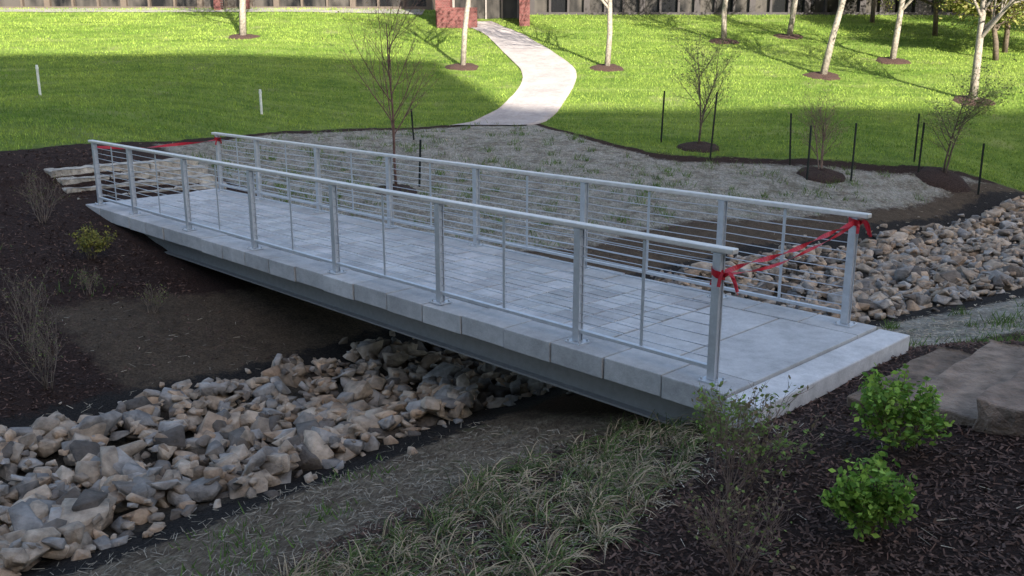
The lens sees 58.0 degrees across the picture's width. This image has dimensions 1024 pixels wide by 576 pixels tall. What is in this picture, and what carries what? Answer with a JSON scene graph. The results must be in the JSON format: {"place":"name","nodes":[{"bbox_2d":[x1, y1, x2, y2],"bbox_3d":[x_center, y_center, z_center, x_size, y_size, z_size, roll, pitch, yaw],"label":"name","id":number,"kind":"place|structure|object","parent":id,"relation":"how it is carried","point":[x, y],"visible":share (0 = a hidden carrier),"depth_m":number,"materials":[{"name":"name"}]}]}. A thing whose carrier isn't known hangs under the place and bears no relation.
{"place":"outdoors","nodes":[
{"label":"outdoors","id":0,"kind":"place"},
{"bbox_2d":[0,8,423,14],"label":"pavement","id":1,"kind":"structure","parent":0,"point":[190,9],"depth_m":47.79,"materials":[{"name":"concrete"}]},
{"bbox_2d":[0,9,1023,575],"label":"ground","id":2,"kind":"structure","parent":0,"point":[270,323],"depth_m":17.18,"materials":[{"name":"green plant"}]},
{"bbox_2d":[0,264,63,350],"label":"dormant shrub","id":3,"kind":"object","parent":2,"relation":"on","point":[28,311],"visible":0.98,"depth_m":10.65,"materials":[{"name":"brown plant"}]},
{"bbox_2d":[35,65,41,94],"bbox_3d":[-13.400,-5.830,26.170,0.081,0.950,0.081,-10,17,-34],"label":"white marker post","id":4,"kind":"object","parent":2,"relation":"on","point":[38,78],"visible":0.89,"depth_m":26.13,"materials":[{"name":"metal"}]},
{"bbox_2d":[10,162,74,224],"bbox_3d":[-7.459,-1.470,14.528,1.183,1.011,0.980,0,14,0],"label":"dormant shrub","id":5,"kind":"object","parent":2,"relation":"on","point":[40,192],"visible":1,"depth_m":14.53,"materials":[{"name":"brown plant"}]},
{"bbox_2d":[76,266,100,295],"bbox_3d":[-5.618,-0.106,12.308,0.337,0.463,0.347,-9,17,-32],"label":"dormant shrub","id":6,"kind":"object","parent":2,"relation":"on","point":[88,280],"visible":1,"depth_m":12.28,"materials":[{"name":"brown plant"}]},
{"bbox_2d":[69,224,116,259],"bbox_3d":[-6.055,-0.653,13.326,0.610,0.567,0.648,0,14,0],"label":"flowering shrub","id":7,"kind":"object","parent":2,"relation":"on","point":[89,239],"visible":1,"depth_m":13.29,"materials":[{"name":"green plant"}]},
{"bbox_2d":[44,158,226,199],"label":"stone steps","id":8,"kind":"structure","parent":2,"relation":"on","point":[65,171],"depth_m":17.34,"materials":[{"name":"beige stone"}]},
{"bbox_2d":[134,280,168,312],"bbox_3d":[-4.670,0.114,12.072,0.425,0.469,0.342,0,14,0],"label":"dormant shrub","id":9,"kind":"object","parent":2,"relation":"on","point":[154,301],"visible":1,"depth_m":12.05,"materials":[{"name":"brown plant"}]},
{"bbox_2d":[213,0,249,9],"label":"brick column","id":10,"kind":"structure","parent":2,"relation":"on","point":[218,4],"depth_m":47.97,"materials":[{"name":"red brick"}]},
{"bbox_2d":[239,0,246,34],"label":"birch tree","id":11,"kind":"object","parent":2,"relation":"on","point":[242,19],"visible":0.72,"depth_m":39.62,"materials":[{"name":"white plant"}]},
{"bbox_2d":[229,34,260,39],"bbox_3d":[-11.628,-10.816,39.857,1.437,0.317,1.441,8,16,29],"label":"mulch ring","id":12,"kind":"object","parent":2,"relation":"on","point":[247,36],"visible":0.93,"depth_m":39.58,"materials":[{"name":"brown soil"}]},
{"bbox_2d":[259,89,262,113],"bbox_3d":[-7.200,-5.290,26.514,0.081,0.800,0.081,-10,17,-34],"label":"white marker post","id":13,"kind":"object","parent":2,"relation":"on","point":[260,100],"visible":0.89,"depth_m":26.47,"materials":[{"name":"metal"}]},
{"bbox_2d":[316,0,442,186],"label":"young tree","id":14,"kind":"object","parent":2,"relation":"on","point":[388,61],"visible":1,"depth_m":18.33,"materials":[{"name":"brown plant"}]},
{"bbox_2d":[376,184,417,196],"bbox_3d":[-2.427,-2.022,19.210,1.000,0.241,1.022,0,14,0],"label":"mulch mound","id":15,"kind":"object","parent":2,"relation":"on","point":[408,187],"visible":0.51,"depth_m":19.08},
{"bbox_2d":[410,109,414,139],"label":"tree stake","id":16,"kind":"object","parent":2,"relation":"on","point":[412,124],"visible":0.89,"depth_m":24.19,"materials":[{"name":"metal"}]},
{"bbox_2d":[418,140,421,186],"bbox_3d":[-1.948,-2.587,19.576,0.100,1.101,0.044,4,15,14],"label":"tree stake","id":17,"kind":"object","parent":2,"relation":"on","point":[419,179],"visible":0.79,"depth_m":19.56,"materials":[{"name":"metal"}]},
{"bbox_2d":[437,8,476,27],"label":"brick wall","id":18,"kind":"structure","parent":2,"relation":"on","point":[450,17],"depth_m":43.62,"materials":[{"name":"red brick"}]},
{"bbox_2d":[445,63,478,70],"bbox_3d":[-1.945,-8.509,35.711,1.459,0.365,1.487,0,14,0],"label":"mulch ring","id":19,"kind":"object","parent":2,"relation":"on","point":[466,67],"visible":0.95,"depth_m":35.40,"materials":[{"name":"brown soil"}]},
{"bbox_2d":[460,0,470,64],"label":"birch tree","id":20,"kind":"object","parent":2,"relation":"on","point":[464,37],"visible":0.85,"depth_m":35.34,"materials":[{"name":"white plant"}]},
{"bbox_2d":[435,0,529,25],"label":"brick entrance","id":21,"kind":"object","parent":2,"relation":"on","point":[502,9],"visible":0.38,"depth_m":46.16,"materials":[{"name":"red brick"}]},
{"bbox_2d":[455,0,516,18],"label":"doors","id":22,"kind":"structure","parent":21,"relation":"in","point":[493,6],"depth_m":46.22,"materials":[{"name":"grey glass"}]},
{"bbox_2d":[86,132,909,428],"bbox_3d":[-1.908,-0.432,12.178,2.580,2.354,13.230,-14,20,-43],"label":"footbridge","id":23,"kind":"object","parent":2,"relation":"on","point":[624,341],"visible":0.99,"depth_m":9.44,"materials":[{"name":"concrete"}]},
{"bbox_2d":[97,136,221,148],"bbox_3d":[-6.104,-2.509,16.136,2.236,0.182,0.178,-14,20,-43],"label":"caution tape","id":24,"kind":"object","parent":23,"relation":"attached to","point":[169,145],"visible":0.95,"depth_m":16.29,"materials":[{"name":"red plastic"}]},
{"bbox_2d":[709,217,871,294],"bbox_3d":[2.391,-0.313,7.689,2.322,0.315,0.261,-14,20,-43],"label":"caution tape","id":25,"kind":"object","parent":23,"relation":"attached to","point":[720,276],"visible":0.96,"depth_m":7.57,"materials":[{"name":"red plastic"}]},
{"bbox_2d":[0,195,1023,575],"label":"creek rocks","id":26,"kind":"object","parent":2,"relation":"on","point":[256,445],"visible":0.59,"depth_m":9.48,"materials":[{"name":"grey stone"}]},
{"bbox_2d":[0,7,1023,190],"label":"lawn grass","id":27,"kind":"structure","parent":2,"relation":"on","point":[74,81],"depth_m":32.56,"materials":[{"name":"green plant"}]},
{"bbox_2d":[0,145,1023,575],"bbox_3d":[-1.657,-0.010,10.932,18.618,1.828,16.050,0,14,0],"label":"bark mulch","id":28,"kind":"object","parent":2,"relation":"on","point":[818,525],"visible":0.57,"depth_m":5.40,"materials":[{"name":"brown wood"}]},
{"bbox_2d":[0,300,70,391],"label":"dormant shrub","id":29,"kind":"object","parent":28,"relation":"on","point":[45,384],"visible":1,"depth_m":9.78,"materials":[{"name":"brown plant"}]},
{"bbox_2d":[233,408,743,575],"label":"liriope groundcover","id":30,"kind":"object","parent":28,"relation":"on","point":[642,461],"visible":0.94,"depth_m":5.79,"materials":[{"name":"green plant"}]},
{"bbox_2d":[0,121,1023,575],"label":"weed tufts","id":31,"kind":"object","parent":2,"relation":"on","point":[890,325],"visible":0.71,"depth_m":18.98,"materials":[{"name":"green plant"}]},
{"bbox_2d":[22,129,1023,575],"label":"straw mulch","id":32,"kind":"object","parent":2,"relation":"on","point":[390,465],"visible":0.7,"depth_m":7.71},
{"bbox_2d":[600,0,611,65],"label":"birch tree","id":33,"kind":"object","parent":2,"relation":"on","point":[609,36],"visible":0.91,"depth_m":35.17,"materials":[{"name":"white plant"}]},
{"bbox_2d":[590,64,623,71],"bbox_3d":[3.622,-8.448,35.540,1.440,0.336,1.463,0,14,0],"label":"mulch ring","id":34,"kind":"object","parent":2,"relation":"on","point":[603,67],"visible":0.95,"depth_m":35.24,"materials":[{"name":"brown soil"}]},
{"bbox_2d":[660,91,664,141],"bbox_3d":[4.003,-4.499,24.558,0.085,1.451,0.044,5,15,17],"label":"tree stake","id":35,"kind":"object","parent":2,"relation":"on","point":[662,116],"visible":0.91,"depth_m":24.52,"materials":[{"name":"metal"}]},
{"bbox_2d":[676,141,718,152],"bbox_3d":[4.864,-3.657,24.127,1.239,0.295,1.246,0,14,0],"label":"mulch mound","id":36,"kind":"object","parent":2,"relation":"on","point":[703,146],"visible":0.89,"depth_m":23.92,"materials":[{"name":"brown wood"}]},
{"bbox_2d":[665,30,747,142],"bbox_3d":[4.874,-5.053,23.612,1.801,3.050,2.118,8,16,29],"label":"young tree","id":37,"kind":"object","parent":2,"relation":"on","point":[698,82],"visible":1,"depth_m":23.44,"materials":[{"name":"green plant"}]},
{"bbox_2d":[709,92,717,159],"bbox_3d":[4.948,-3.924,22.744,0.143,1.750,0.044,-3,15,-11],"label":"tree stake","id":38,"kind":"object","parent":2,"relation":"on","point":[713,125],"visible":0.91,"depth_m":22.71,"materials":[{"name":"metal"}]},
{"bbox_2d":[709,38,738,43],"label":"mulch ring","id":39,"kind":"object","parent":2,"relation":"on","point":[716,40],"visible":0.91,"depth_m":40.29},
{"bbox_2d":[721,0,727,39],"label":"birch tree","id":40,"kind":"object","parent":2,"relation":"on","point":[724,21],"visible":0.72,"depth_m":40.35,"materials":[{"name":"white plant"}]},
{"bbox_2d":[684,384,777,467],"bbox_3d":[1.397,0.887,5.941,0.540,0.651,0.393,13,19,42],"label":"dormant shrub","id":41,"kind":"object","parent":2,"relation":"on","point":[703,422],"visible":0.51,"depth_m":5.95,"materials":[{"name":"brown plant"}]},
{"bbox_2d":[672,478,796,575],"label":"dormant shrub","id":42,"kind":"object","parent":2,"relation":"on","point":[732,567],"visible":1,"depth_m":4.48,"materials":[{"name":"brown plant"}]},
{"bbox_2d":[693,375,827,499],"bbox_3d":[1.363,0.885,5.259,0.635,0.802,0.814,-14,20,-43],"label":"dormant shrub","id":43,"kind":"object","parent":2,"relation":"on","point":[758,449],"visible":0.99,"depth_m":5.29,"materials":[{"name":"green plant"}]},
{"bbox_2d":[773,33,803,39],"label":"mulch ring","id":44,"kind":"object","parent":2,"relation":"on","point":[785,36],"visible":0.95,"depth_m":41.44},
{"bbox_2d":[789,113,791,164],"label":"tree stake","id":45,"kind":"object","parent":2,"relation":"on","point":[790,139],"visible":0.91,"depth_m":22.41,"materials":[{"name":"metal"}]},
{"bbox_2d":[787,0,797,35],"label":"birch tree","id":46,"kind":"object","parent":2,"relation":"on","point":[792,18],"visible":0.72,"depth_m":41.42,"materials":[{"name":"white plant"}]},
{"bbox_2d":[806,125,811,179],"bbox_3d":[6.847,-3.062,21.306,0.047,1.350,0.047,0,14,0],"label":"tree stake","id":47,"kind":"object","parent":2,"relation":"on","point":[809,147],"visible":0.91,"depth_m":21.29,"materials":[{"name":"metal"}]},
{"bbox_2d":[788,81,849,168],"bbox_3d":[7.297,-3.799,21.768,1.767,2.332,1.332,0,14,0],"label":"young tree","id":48,"kind":"object","parent":2,"relation":"on","point":[824,134],"visible":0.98,"depth_m":21.70,"materials":[{"name":"brown plant"}]},
{"bbox_2d":[796,166,845,183],"bbox_3d":[7.278,-2.648,21.812,1.197,0.372,1.202,8,16,29],"label":"mulch mound","id":49,"kind":"object","parent":2,"relation":"on","point":[815,173],"visible":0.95,"depth_m":21.59,"materials":[{"name":"brown wood"}]},
{"bbox_2d":[803,71,840,80],"bbox_3d":[11.526,-7.816,34.217,1.435,0.379,1.444,-8,16,-29],"label":"mulch ring","id":50,"kind":"object","parent":2,"relation":"on","point":[829,76],"visible":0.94,"depth_m":34.00,"materials":[{"name":"brown wood"}]},
{"bbox_2d":[820,0,845,74],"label":"birch tree","id":51,"kind":"object","parent":2,"relation":"on","point":[830,46],"visible":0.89,"depth_m":33.81,"materials":[{"name":"white plant"}]},
{"bbox_2d":[850,123,856,180],"bbox_3d":[7.943,-3.105,21.506,0.057,1.450,0.044,-13,19,-41],"label":"tree stake","id":52,"kind":"object","parent":2,"relation":"on","point":[853,154],"visible":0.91,"depth_m":21.48,"materials":[{"name":"metal"}]},
{"bbox_2d":[817,451,918,541],"bbox_3d":[1.828,1.082,4.686,0.430,0.471,0.512,11,18,38],"label":"leafy shrub","id":53,"kind":"object","parent":2,"relation":"on","point":[866,500],"visible":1,"depth_m":4.62,"materials":[{"name":"green plant"}]},
{"bbox_2d":[866,0,898,22],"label":"leafy tree","id":54,"kind":"object","parent":2,"relation":"on","point":[872,13],"visible":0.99,"depth_m":45.04,"materials":[{"name":"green plant"}]},
{"bbox_2d":[876,57,910,64],"bbox_3d":[15.133,-9.004,36.739,1.440,0.354,1.467,0,14,0],"label":"mulch ring","id":55,"kind":"object","parent":2,"relation":"on","point":[887,60],"visible":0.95,"depth_m":36.45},
{"bbox_2d":[889,0,912,58],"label":"birch tree","id":56,"kind":"object","parent":2,"relation":"on","point":[897,30],"visible":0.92,"depth_m":36.38,"materials":[{"name":"white plant"}]},
{"bbox_2d":[849,363,954,451],"bbox_3d":[2.382,0.785,5.653,0.604,0.553,0.520,9,17,30],"label":"leafy shrub","id":57,"kind":"object","parent":2,"relation":"on","point":[883,401],"visible":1,"depth_m":5.62,"materials":[{"name":"green plant"}]},
{"bbox_2d":[913,113,919,161],"bbox_3d":[10.150,-3.722,23.208,0.046,1.300,0.045,0,14,0],"label":"tree stake","id":58,"kind":"object","parent":2,"relation":"on","point":[916,137],"visible":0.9,"depth_m":23.18,"materials":[{"name":"metal"}]},
{"bbox_2d":[917,123,924,172],"bbox_3d":[9.850,-3.303,22.284,0.062,1.350,0.045,0,14,0],"label":"tree stake","id":59,"kind":"object","parent":2,"relation":"on","point":[921,147],"visible":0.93,"depth_m":22.25,"materials":[{"name":"metal"}]},
{"bbox_2d":[897,0,950,35],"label":"leafy tree","id":60,"kind":"object","parent":2,"relation":"on","point":[935,23],"visible":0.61,"depth_m":41.48,"materials":[{"name":"green plant"}]},
{"bbox_2d":[847,339,1023,436],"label":"stone steps","id":61,"kind":"structure","parent":2,"relation":"on","point":[982,389],"depth_m":6.58,"materials":[{"name":"grey stone"}]},
{"bbox_2d":[914,166,970,192],"bbox_3d":[10.361,-2.612,22.360,1.308,0.571,1.335,0,14,0],"label":"mulch mound","id":62,"kind":"object","parent":2,"relation":"on","point":[938,177],"visible":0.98,"depth_m":22.07,"materials":[{"name":"brown wood"}]},
{"bbox_2d":[913,55,1021,172],"bbox_3d":[10.567,-3.943,21.642,1.973,2.958,2.559,0,14,0],"label":"young tree","id":63,"kind":"object","parent":2,"relation":"on","point":[980,104],"visible":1,"depth_m":21.51,"materials":[{"name":"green plant"}]},
{"bbox_2d":[953,95,995,105],"bbox_3d":[15.418,-6.245,30.942,1.440,0.363,1.456,0,14,0],"label":"mulch ring","id":64,"kind":"object","parent":2,"relation":"on","point":[955,99],"visible":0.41,"depth_m":30.79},
{"bbox_2d":[934,4,1016,52],"bbox_3d":[20.197,-13.046,37.531,5.947,6.851,5.742,0,14,0],"label":"leafy tree","id":65,"kind":"object","parent":2,"relation":"on","point":[1006,39],"visible":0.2,"depth_m":38.12,"materials":[{"name":"green plant"}]},
{"bbox_2d":[936,0,1023,60],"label":"leafy tree","id":66,"kind":"object","parent":2,"relation":"on","point":[962,6],"visible":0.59,"depth_m":36.47,"materials":[{"name":"green plant"}]},
{"bbox_2d":[977,143,984,194],"bbox_3d":[11.005,-2.741,21.703,0.055,1.300,0.044,7,16,26],"label":"tree stake","id":67,"kind":"object","parent":2,"relation":"on","point":[981,164],"visible":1,"depth_m":21.68,"materials":[{"name":"metal"}]},
{"bbox_2d":[965,0,1023,98],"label":"birch tree","id":68,"kind":"object","parent":2,"relation":"on","point":[983,29],"visible":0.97,"depth_m":30.08,"materials":[{"name":"white plant"}]},
{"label":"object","id":69,"kind":"object","parent":2,"relation":"on","visible":0},
{"bbox_2d":[0,0,425,5],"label":"windows","id":70,"kind":"structure","parent":69,"relation":"attached to","point":[183,2],"depth_m":49.30,"materials":[{"name":"glass"}]},
{"bbox_2d":[0,0,431,9],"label":"mullions","id":71,"kind":"object","parent":69,"relation":"attached to","point":[124,4],"visible":0.03,"depth_m":49.13,"materials":[{"name":"metal"}]},
{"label":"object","id":72,"kind":"object","parent":2,"relation":"on","visible":0},
{"bbox_2d":[530,0,977,15],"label":"mullions","id":73,"kind":"object","parent":72,"relation":"attached to","point":[752,5],"visible":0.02,"depth_m":47.38,"materials":[{"name":"metal"}]},
{"bbox_2d":[534,0,999,11],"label":"windows","id":74,"kind":"structure","parent":72,"relation":"attached to","point":[671,5],"depth_m":47.53,"materials":[{"name":"glass"}]},
{"bbox_2d":[449,21,576,125],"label":"concrete path","id":75,"kind":"structure","parent":0,"point":[542,92],"depth_m":33.34,"materials":[{"name":"grey concrete"}]}
]}

